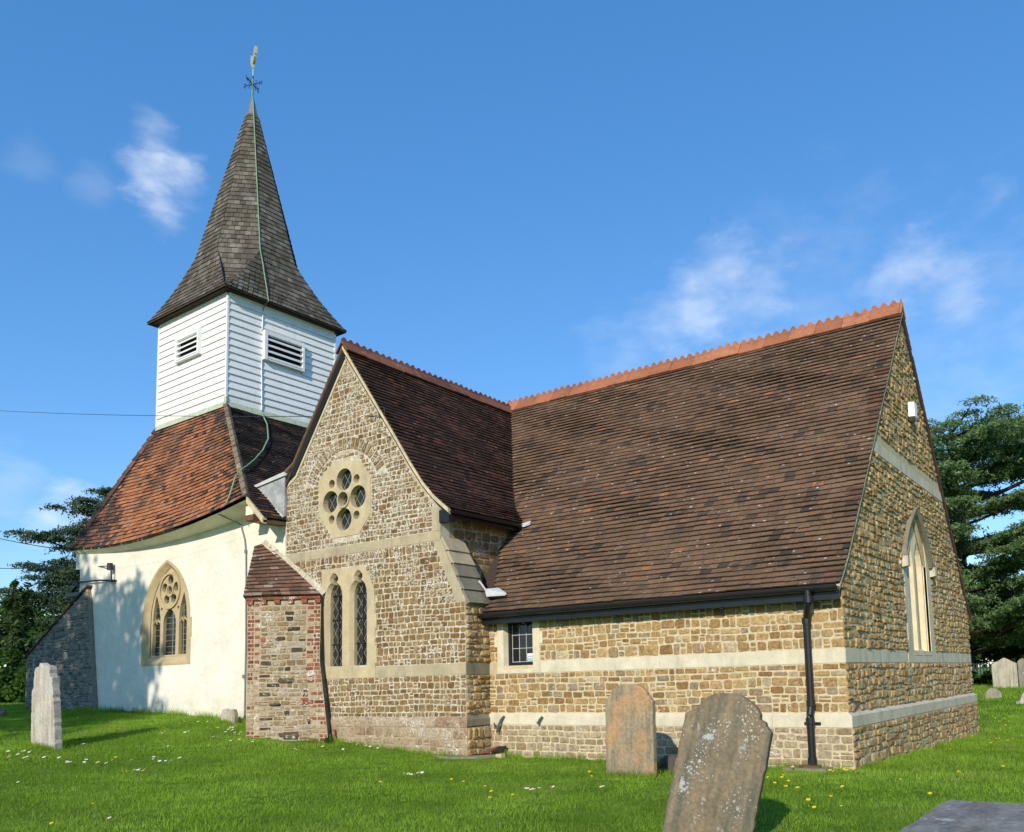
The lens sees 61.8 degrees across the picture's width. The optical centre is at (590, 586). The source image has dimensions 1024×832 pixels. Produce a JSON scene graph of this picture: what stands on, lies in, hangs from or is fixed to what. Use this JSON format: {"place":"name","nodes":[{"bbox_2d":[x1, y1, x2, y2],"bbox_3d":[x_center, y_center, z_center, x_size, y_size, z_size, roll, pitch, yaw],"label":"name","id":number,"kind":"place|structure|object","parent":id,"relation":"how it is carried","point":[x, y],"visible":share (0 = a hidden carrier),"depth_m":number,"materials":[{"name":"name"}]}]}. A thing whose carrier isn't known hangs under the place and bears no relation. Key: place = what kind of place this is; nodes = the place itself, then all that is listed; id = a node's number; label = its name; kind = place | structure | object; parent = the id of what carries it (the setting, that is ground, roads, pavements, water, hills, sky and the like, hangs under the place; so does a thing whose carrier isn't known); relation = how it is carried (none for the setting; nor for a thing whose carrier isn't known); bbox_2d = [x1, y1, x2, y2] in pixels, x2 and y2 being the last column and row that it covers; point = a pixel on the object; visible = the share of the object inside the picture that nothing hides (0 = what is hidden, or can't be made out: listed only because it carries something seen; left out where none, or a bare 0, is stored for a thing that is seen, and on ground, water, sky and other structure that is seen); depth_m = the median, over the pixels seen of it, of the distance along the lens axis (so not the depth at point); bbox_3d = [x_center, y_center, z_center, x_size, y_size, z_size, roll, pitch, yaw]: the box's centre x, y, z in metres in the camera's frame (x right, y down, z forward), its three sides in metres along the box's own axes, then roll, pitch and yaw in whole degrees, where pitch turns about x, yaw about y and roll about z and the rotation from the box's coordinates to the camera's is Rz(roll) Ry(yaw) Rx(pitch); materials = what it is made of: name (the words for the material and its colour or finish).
{"place":"outdoors","nodes":[
{"label":"outdoors","id":0,"kind":"place"},
{"bbox_2d":[0,668,1023,831],"bbox_3d":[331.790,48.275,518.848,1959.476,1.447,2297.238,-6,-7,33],"label":"lawn","id":1,"kind":"structure","parent":0,"point":[840,828],"depth_m":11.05,"materials":[{"name":"green plant"}]},
{"bbox_2d":[0,707,6,716],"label":"gravestone","id":2,"kind":"object","parent":1,"relation":"on","point":[3,711],"visible":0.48,"depth_m":21.42,"materials":[{"name":"grey stone"}]},
{"bbox_2d":[0,647,26,702],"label":"bush","id":3,"kind":"object","parent":1,"relation":"on","point":[13,678],"visible":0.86,"depth_m":31.55,"materials":[{"name":"green plant"}]},
{"bbox_2d":[0,580,36,702],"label":"conifer tree","id":4,"kind":"object","parent":1,"relation":"on","point":[12,631],"visible":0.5,"depth_m":35.87,"materials":[{"name":"green plant"}]},
{"bbox_2d":[0,592,58,635],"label":"broadleaf tree","id":5,"kind":"object","parent":1,"relation":"on","point":[37,631],"visible":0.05,"depth_m":51.00,"materials":[{"name":"green plant"}]},
{"bbox_2d":[31,663,62,749],"bbox_3d":[-9.808,2.291,15.298,0.816,1.832,0.140,-7,-6,29],"label":"gravestone","id":6,"kind":"object","parent":1,"relation":"on","point":[46,723],"visible":0.73,"depth_m":15.20,"materials":[{"name":"grey stone"}]},
{"bbox_2d":[0,485,111,644],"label":"cedar tree","id":7,"kind":"object","parent":1,"relation":"on","point":[59,581],"visible":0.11,"depth_m":42.52,"materials":[{"name":"green plant"}]},
{"bbox_2d":[221,709,237,723],"bbox_3d":[-7.830,2.908,18.409,0.385,0.514,0.120,-4,-7,21],"label":"gravestone","id":8,"kind":"object","parent":1,"relation":"on","point":[230,714],"visible":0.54,"depth_m":18.36,"materials":[{"name":"grey stone"}]},
{"bbox_2d":[322,733,332,743],"bbox_3d":[-5.154,2.982,16.643,0.193,0.194,0.280,-1,-6,-1],"label":"weed","id":9,"kind":"object","parent":1,"relation":"on","point":[329,739],"visible":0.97,"depth_m":16.61,"materials":[{"name":"green plant"}]},
{"bbox_2d":[431,754,495,758],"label":"stone slab","id":10,"kind":"structure","parent":1,"relation":"on","point":[469,757],"depth_m":14.88,"materials":[{"name":"grey stone"}]},
{"bbox_2d":[482,746,506,752],"bbox_3d":[-1.744,2.925,15.233,0.430,0.130,0.260,-6,-7,33],"label":"roof tile","id":11,"kind":"object","parent":1,"relation":"on","point":[497,748],"visible":1,"depth_m":15.20,"materials":[{"name":"ceramic"}]},
{"bbox_2d":[496,753,505,757],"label":"stone block","id":12,"kind":"structure","parent":1,"relation":"on","point":[500,755],"depth_m":14.95,"materials":[{"name":"beige stone"}]},
{"bbox_2d":[23,46,979,769],"label":"church","id":13,"kind":"structure","parent":1,"relation":"on","point":[381,550],"depth_m":16.95,"materials":[{"name":"stone"}]},
{"bbox_2d":[0,538,72,550],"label":"overhead cable","id":14,"kind":"object","parent":13,"relation":"attached to","point":[37,545],"visible":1,"depth_m":26.30,"materials":[{"name":"metal"}]},
{"bbox_2d":[0,566,106,568],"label":"overhead cable","id":15,"kind":"object","parent":13,"relation":"attached to","point":[43,568],"visible":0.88,"depth_m":27.18,"materials":[{"name":"metal"}]},
{"bbox_2d":[10,411,311,416],"bbox_3d":[-14.282,-5.230,25.434,26.096,6.072,0.015,-7,-8,39],"label":"overhead cable","id":16,"kind":"object","parent":13,"relation":"attached to","point":[199,416],"visible":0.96,"depth_m":21.37,"materials":[{"name":"metal"}]},
{"bbox_2d":[140,560,191,665],"bbox_3d":[-10.338,0.637,20.850,2.220,2.580,0.204,-6,-7,33],"label":"window","id":17,"kind":"structure","parent":13,"relation":"in","point":[170,624],"depth_m":20.96,"materials":[{"name":"stone"}]},
{"bbox_2d":[319,460,370,537],"bbox_3d":[-5.007,-1.797,17.406,1.560,1.580,0.175,-6,-7,33],"label":"window","id":18,"kind":"structure","parent":13,"relation":"in","point":[345,487],"depth_m":17.44,"materials":[{"name":"stone"}]},
{"bbox_2d":[322,566,376,678],"bbox_3d":[-4.804,0.728,17.081,1.630,2.230,0.172,-6,-7,33],"label":"window","id":19,"kind":"structure","parent":13,"relation":"in","point":[349,615],"depth_m":17.06,"materials":[{"name":"stone"}]},
{"bbox_2d":[494,621,542,673],"bbox_3d":[-1.277,1.077,15.467,1.105,1.001,0.152,-6,-7,33],"label":"window","id":20,"kind":"structure","parent":13,"relation":"in","point":[515,646],"depth_m":15.55,"materials":[{"name":"stone"}]},
{"bbox_2d":[902,507,936,662],"bbox_3d":[6.267,-0.040,16.333,0.285,3.000,2.460,-6,-7,33],"label":"window","id":21,"kind":"structure","parent":13,"relation":"in","point":[916,605],"depth_m":16.64,"materials":[{"name":"grey stone"}]},
{"bbox_2d":[605,684,656,776],"bbox_3d":[0.572,2.247,12.135,0.805,1.686,0.100,-6,-8,34],"label":"gravestone","id":22,"kind":"object","parent":1,"relation":"on","point":[630,716],"visible":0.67,"depth_m":12.10,"materials":[{"name":"brown stone"}]},
{"bbox_2d":[658,754,676,771],"bbox_3d":[1.227,2.669,12.694,0.466,0.315,0.338,-6,-7,33],"label":"gravestone","id":23,"kind":"object","parent":1,"relation":"on","point":[666,762],"visible":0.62,"depth_m":12.62,"materials":[{"name":"grey stone"}]},
{"bbox_2d":[662,693,772,831],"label":"gravestone","id":24,"kind":"object","parent":1,"relation":"on","point":[721,764],"visible":1,"depth_m":7.20,"materials":[{"name":"grey stone"}]},
{"bbox_2d":[783,764,832,771],"bbox_3d":[3.089,2.632,12.062,0.620,0.182,0.338,-6,-7,33],"label":"drain gully","id":25,"kind":"object","parent":1,"relation":"on","point":[813,767],"visible":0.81,"depth_m":11.95,"materials":[{"name":"stone"}]},
{"bbox_2d":[898,800,1023,831],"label":"chest tomb","id":26,"kind":"object","parent":1,"relation":"on","point":[961,816],"visible":1,"depth_m":4.42,"materials":[{"name":"grey stone"}]},
{"bbox_2d":[928,394,1023,678],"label":"cedar tree","id":27,"kind":"object","parent":1,"relation":"on","point":[999,436],"visible":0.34,"depth_m":37.35,"materials":[{"name":"green plant"}]},
{"bbox_2d":[973,670,992,683],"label":"bush","id":28,"kind":"object","parent":1,"relation":"on","point":[986,677],"visible":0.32,"depth_m":42.39,"materials":[{"name":"green plant"}]},
{"bbox_2d":[985,688,1001,698],"bbox_3d":[14.298,3.896,30.184,0.547,0.560,0.120,-4,-7,23],"label":"gravestone","id":29,"kind":"object","parent":1,"relation":"on","point":[993,692],"visible":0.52,"depth_m":30.14,"materials":[{"name":"grey stone"}]},
{"bbox_2d":[973,662,1018,676],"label":"fence","id":30,"kind":"object","parent":1,"relation":"on","point":[980,667],"visible":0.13,"depth_m":46.00,"materials":[{"name":"white plastic"}]},
{"bbox_2d":[969,564,1023,668],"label":"broadleaf tree","id":31,"kind":"object","parent":1,"relation":"on","point":[976,659],"visible":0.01,"depth_m":63.47,"materials":[{"name":"green plant"}]},
{"bbox_2d":[972,630,1023,662],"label":"bush","id":32,"kind":"object","parent":1,"relation":"on","point":[1010,653],"visible":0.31,"depth_m":44.57,"materials":[{"name":"green plant"}]},
{"bbox_2d":[991,658,1018,687],"bbox_3d":[17.641,3.826,36.157,1.007,1.571,0.140,-4,-7,25],"label":"gravestone","id":33,"kind":"object","parent":1,"relation":"on","point":[1004,672],"visible":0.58,"depth_m":36.11,"materials":[{"name":"grey stone"}]},
{"bbox_2d":[1016,692,1023,703],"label":"gravestone","id":34,"kind":"object","parent":1,"relation":"on","point":[1021,701],"visible":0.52,"depth_m":27.47,"materials":[{"name":"grey stone"}]},
{"bbox_2d":[1017,658,1023,686],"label":"gravestone","id":35,"kind":"object","parent":1,"relation":"on","point":[1020,662],"visible":0.73,"depth_m":35.65,"materials":[{"name":"grey stone"}]},
{"bbox_2d":[0,0,1023,666],"label":"sky","id":36,"kind":"structure","parent":0,"point":[502,200],"materials":[{"name":"blue"}]}
]}

